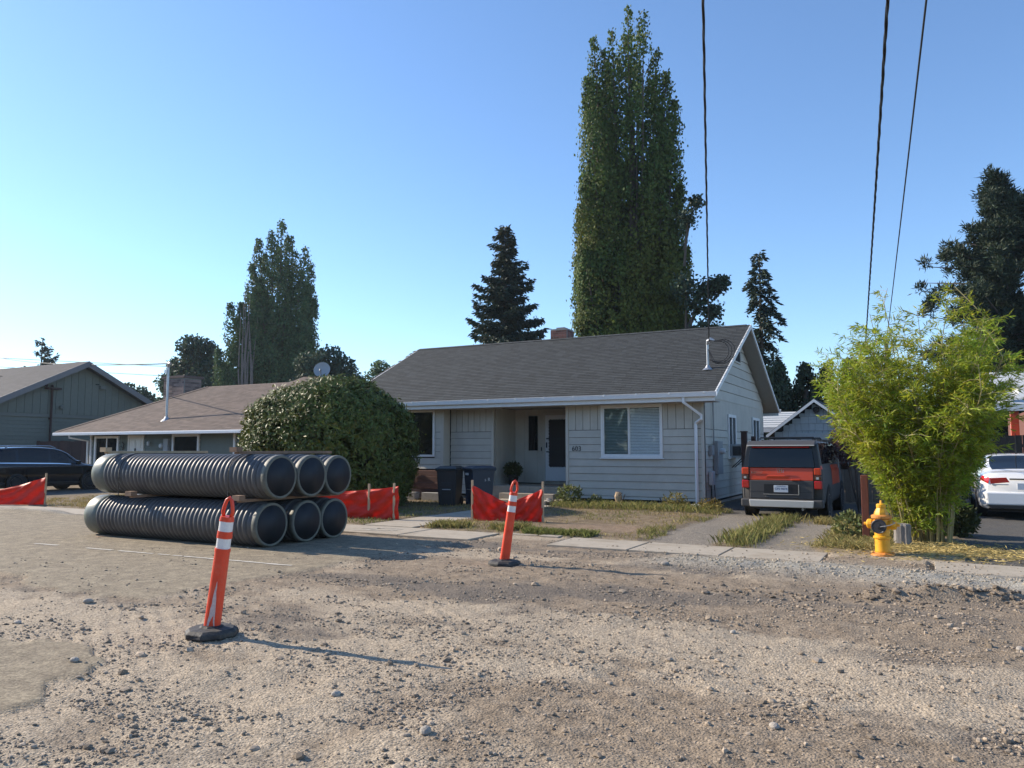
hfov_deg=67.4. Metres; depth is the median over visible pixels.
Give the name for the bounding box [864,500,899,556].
fire hydrant
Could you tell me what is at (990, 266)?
pine tree
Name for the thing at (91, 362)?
overhead cable
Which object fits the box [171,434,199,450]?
window
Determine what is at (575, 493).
weed clump
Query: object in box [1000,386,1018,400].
satellite dish
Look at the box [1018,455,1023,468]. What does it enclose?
rear window
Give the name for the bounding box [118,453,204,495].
strap
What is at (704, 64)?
overhead cable
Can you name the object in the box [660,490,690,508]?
weed clump
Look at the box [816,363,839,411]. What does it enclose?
evergreen shrub
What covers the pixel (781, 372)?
evergreen shrub
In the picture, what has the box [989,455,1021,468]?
rear window
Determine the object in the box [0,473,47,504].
silt fence
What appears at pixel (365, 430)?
rhododendron shrub
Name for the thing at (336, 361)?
round tree
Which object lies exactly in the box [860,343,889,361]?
cable mast
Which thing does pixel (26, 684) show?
ground
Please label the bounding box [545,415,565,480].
storm door
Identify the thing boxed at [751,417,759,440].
window
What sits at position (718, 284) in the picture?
broadleaf tree
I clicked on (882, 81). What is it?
overhead cable
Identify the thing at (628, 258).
poplar tree
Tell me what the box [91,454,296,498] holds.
drain pipe
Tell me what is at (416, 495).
concrete block
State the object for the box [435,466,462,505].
wheeled bin
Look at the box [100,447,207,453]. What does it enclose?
timber bearer
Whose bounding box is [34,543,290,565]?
lane line
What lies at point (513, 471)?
potted plant
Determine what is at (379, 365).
airy tree
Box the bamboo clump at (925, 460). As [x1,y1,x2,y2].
[806,280,1023,543]
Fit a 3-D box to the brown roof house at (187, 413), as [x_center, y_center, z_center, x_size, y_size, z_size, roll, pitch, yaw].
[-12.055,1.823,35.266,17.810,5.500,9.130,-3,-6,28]
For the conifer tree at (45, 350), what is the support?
on the ground at (26, 684)
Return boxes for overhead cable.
[2,358,166,364]
[5,358,363,376]
[6,367,160,375]
[701,0,709,340]
[864,0,889,356]
[887,0,927,331]
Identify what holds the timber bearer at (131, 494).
on the drain pipe at (259, 523)
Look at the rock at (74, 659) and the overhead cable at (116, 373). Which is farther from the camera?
the overhead cable at (116, 373)
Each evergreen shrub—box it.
[763,364,791,439]
[772,360,799,411]
[789,361,825,411]
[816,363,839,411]
[837,355,871,471]
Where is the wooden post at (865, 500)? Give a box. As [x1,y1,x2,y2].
[860,475,869,536]
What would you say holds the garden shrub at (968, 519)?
on the ground at (26, 684)
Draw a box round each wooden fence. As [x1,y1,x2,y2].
[36,441,89,463]
[762,439,886,502]
[962,435,1023,500]
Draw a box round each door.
[129,437,141,453]
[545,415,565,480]
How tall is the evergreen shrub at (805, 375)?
6.155 m
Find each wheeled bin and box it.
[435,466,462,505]
[462,466,495,505]
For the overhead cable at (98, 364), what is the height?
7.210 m
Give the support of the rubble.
on the ground at (26, 684)
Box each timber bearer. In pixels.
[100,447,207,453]
[125,491,170,497]
[229,447,331,453]
[232,494,339,502]
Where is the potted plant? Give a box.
[503,460,523,484]
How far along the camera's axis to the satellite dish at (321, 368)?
33.76 m
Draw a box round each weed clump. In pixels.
[398,495,407,505]
[555,483,584,501]
[587,494,602,501]
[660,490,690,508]
[696,497,724,511]
[828,509,870,536]
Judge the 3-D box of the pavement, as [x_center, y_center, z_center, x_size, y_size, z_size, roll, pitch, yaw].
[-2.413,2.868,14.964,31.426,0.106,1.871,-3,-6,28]
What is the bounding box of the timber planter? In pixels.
[412,470,437,488]
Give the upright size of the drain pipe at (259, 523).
0.714 m
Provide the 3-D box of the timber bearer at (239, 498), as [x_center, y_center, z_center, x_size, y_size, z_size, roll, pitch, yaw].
[-3.726,1.872,12.915,0.160,0.110,2.340,-3,-6,28]
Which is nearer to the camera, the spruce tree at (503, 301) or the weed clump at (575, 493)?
the weed clump at (575, 493)
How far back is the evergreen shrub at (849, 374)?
38.60 m
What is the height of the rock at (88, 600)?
0.052 m
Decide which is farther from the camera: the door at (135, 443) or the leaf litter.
the door at (135, 443)
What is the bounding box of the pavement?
[0,505,1023,576]
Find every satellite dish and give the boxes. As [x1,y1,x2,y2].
[314,362,329,376]
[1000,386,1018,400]
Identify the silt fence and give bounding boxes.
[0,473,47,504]
[321,483,398,519]
[471,480,543,521]
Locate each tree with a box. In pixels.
[23,337,59,366]
[124,382,155,401]
[152,333,222,401]
[210,218,321,385]
[289,344,365,381]
[364,359,390,378]
[465,224,549,344]
[566,5,696,336]
[666,190,731,328]
[742,249,791,390]
[907,164,1023,452]
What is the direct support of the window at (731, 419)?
in the grey house at (652, 416)
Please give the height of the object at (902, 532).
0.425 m
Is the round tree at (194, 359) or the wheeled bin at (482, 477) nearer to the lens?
the wheeled bin at (482, 477)
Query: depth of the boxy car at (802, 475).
17.40 m
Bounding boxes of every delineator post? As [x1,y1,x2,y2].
[184,496,238,641]
[488,480,520,566]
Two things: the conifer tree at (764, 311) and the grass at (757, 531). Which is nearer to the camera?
the grass at (757, 531)
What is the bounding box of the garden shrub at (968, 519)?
[945,501,981,537]
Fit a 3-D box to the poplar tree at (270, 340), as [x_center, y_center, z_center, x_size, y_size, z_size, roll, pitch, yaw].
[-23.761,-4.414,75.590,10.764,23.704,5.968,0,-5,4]
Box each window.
[93,436,119,463]
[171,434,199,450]
[408,410,434,456]
[600,404,663,458]
[727,414,736,458]
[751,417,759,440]
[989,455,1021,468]
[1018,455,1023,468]
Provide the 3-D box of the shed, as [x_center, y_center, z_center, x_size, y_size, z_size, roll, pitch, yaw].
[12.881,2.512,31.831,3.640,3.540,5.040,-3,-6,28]
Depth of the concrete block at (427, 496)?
23.07 m
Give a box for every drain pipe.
[84,495,287,546]
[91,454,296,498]
[137,494,320,541]
[273,454,325,496]
[295,497,347,537]
[315,455,350,494]
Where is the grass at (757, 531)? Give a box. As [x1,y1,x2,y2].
[39,493,898,550]
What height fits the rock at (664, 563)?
0.065 m
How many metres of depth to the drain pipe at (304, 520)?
12.79 m
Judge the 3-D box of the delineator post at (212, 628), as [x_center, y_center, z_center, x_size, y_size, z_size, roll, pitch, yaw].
[-2.493,1.516,6.415,0.437,1.156,0.432,-1,-5,10]
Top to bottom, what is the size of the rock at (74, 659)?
0.043 m
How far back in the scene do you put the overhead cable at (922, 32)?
10.68 m
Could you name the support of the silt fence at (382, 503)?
on the ground at (26, 684)
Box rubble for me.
[634,577,1023,608]
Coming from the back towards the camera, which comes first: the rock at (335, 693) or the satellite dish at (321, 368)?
the satellite dish at (321, 368)
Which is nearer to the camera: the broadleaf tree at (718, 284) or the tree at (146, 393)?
the broadleaf tree at (718, 284)
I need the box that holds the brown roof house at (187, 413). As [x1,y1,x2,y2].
[52,362,331,463]
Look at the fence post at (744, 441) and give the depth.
22.81 m
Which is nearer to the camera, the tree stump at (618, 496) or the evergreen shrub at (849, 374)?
the tree stump at (618, 496)
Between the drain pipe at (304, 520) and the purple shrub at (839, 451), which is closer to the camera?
the drain pipe at (304, 520)
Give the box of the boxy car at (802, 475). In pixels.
[741,437,848,516]
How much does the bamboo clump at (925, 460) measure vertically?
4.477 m
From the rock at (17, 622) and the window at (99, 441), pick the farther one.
the window at (99, 441)
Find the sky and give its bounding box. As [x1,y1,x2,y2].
[0,0,1023,406]
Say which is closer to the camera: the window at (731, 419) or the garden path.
the garden path
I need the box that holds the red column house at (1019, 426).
[989,371,1023,443]
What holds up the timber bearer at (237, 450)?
on the drain pipe at (311, 475)
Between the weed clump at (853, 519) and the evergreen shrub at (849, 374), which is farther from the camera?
the evergreen shrub at (849, 374)
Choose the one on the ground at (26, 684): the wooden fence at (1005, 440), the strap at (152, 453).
the wooden fence at (1005, 440)
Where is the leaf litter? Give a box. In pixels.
[768,534,1023,565]
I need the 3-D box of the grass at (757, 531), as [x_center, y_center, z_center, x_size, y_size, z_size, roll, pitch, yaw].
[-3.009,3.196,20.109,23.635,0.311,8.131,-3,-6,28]
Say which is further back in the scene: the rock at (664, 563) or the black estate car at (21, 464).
the black estate car at (21, 464)
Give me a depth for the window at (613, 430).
21.46 m
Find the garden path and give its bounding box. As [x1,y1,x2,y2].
[365,505,550,527]
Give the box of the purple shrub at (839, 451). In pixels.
[827,422,868,512]
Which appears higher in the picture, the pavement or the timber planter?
the timber planter
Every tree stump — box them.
[614,492,624,502]
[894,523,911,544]
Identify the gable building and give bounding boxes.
[0,361,152,446]
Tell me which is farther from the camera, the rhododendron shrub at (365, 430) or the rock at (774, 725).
the rhododendron shrub at (365, 430)
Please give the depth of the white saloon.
17.10 m
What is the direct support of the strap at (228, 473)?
attached to the drain pipe at (263, 476)
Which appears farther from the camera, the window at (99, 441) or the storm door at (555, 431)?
the window at (99, 441)
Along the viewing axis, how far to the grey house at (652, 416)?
23.58 m
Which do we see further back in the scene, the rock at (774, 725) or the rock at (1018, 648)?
the rock at (1018, 648)
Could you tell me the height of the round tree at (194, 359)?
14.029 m
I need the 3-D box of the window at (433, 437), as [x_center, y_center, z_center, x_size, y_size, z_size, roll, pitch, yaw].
[-3.577,1.628,25.154,2.520,1.500,0.070,-3,-6,28]
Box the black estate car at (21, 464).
[0,445,95,489]
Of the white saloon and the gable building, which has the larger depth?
the gable building
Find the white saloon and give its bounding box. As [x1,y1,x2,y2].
[969,434,1023,515]
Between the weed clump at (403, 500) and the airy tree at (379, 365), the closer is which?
the weed clump at (403, 500)
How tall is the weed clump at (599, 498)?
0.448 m
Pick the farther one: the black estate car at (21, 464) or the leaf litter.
the black estate car at (21, 464)
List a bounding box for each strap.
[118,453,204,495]
[227,454,309,497]
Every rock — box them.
[13,620,21,623]
[69,657,79,662]
[83,598,93,602]
[331,690,340,696]
[420,725,430,735]
[661,561,668,565]
[769,722,779,729]
[1016,646,1023,650]
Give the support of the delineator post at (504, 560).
on the ground at (26, 684)
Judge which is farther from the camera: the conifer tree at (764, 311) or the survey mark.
the conifer tree at (764, 311)
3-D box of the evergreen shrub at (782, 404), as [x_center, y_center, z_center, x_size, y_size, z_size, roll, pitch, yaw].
[13.055,2.036,38.903,2.176,6.170,2.146,-3,-6,28]
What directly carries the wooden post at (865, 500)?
on the ground at (26, 684)
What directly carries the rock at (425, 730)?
on the ground at (26, 684)
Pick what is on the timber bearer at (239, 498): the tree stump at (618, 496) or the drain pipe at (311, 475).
the drain pipe at (311, 475)
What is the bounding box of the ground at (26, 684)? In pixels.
[0,452,1023,767]
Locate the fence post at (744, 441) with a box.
[740,431,747,497]
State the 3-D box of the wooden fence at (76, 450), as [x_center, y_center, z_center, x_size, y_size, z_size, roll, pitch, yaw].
[-21.547,3.825,38.191,7.000,2.013,0.171,-3,-6,28]
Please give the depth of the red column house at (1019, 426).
26.11 m
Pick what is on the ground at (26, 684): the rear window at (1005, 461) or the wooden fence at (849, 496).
the wooden fence at (849, 496)
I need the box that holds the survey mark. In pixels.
[353,528,400,530]
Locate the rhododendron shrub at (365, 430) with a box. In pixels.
[236,372,425,499]
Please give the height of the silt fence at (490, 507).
0.950 m
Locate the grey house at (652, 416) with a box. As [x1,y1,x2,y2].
[368,324,780,504]
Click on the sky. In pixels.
(147, 147)
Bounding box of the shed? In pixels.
[766,399,860,489]
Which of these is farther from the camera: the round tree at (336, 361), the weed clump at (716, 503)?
the round tree at (336, 361)
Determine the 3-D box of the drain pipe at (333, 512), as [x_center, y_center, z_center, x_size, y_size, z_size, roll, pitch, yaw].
[-4.992,2.435,14.449,4.300,0.714,0.714,-3,-6,28]
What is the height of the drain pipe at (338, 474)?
0.714 m
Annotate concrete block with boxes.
[406,492,419,499]
[422,492,437,500]

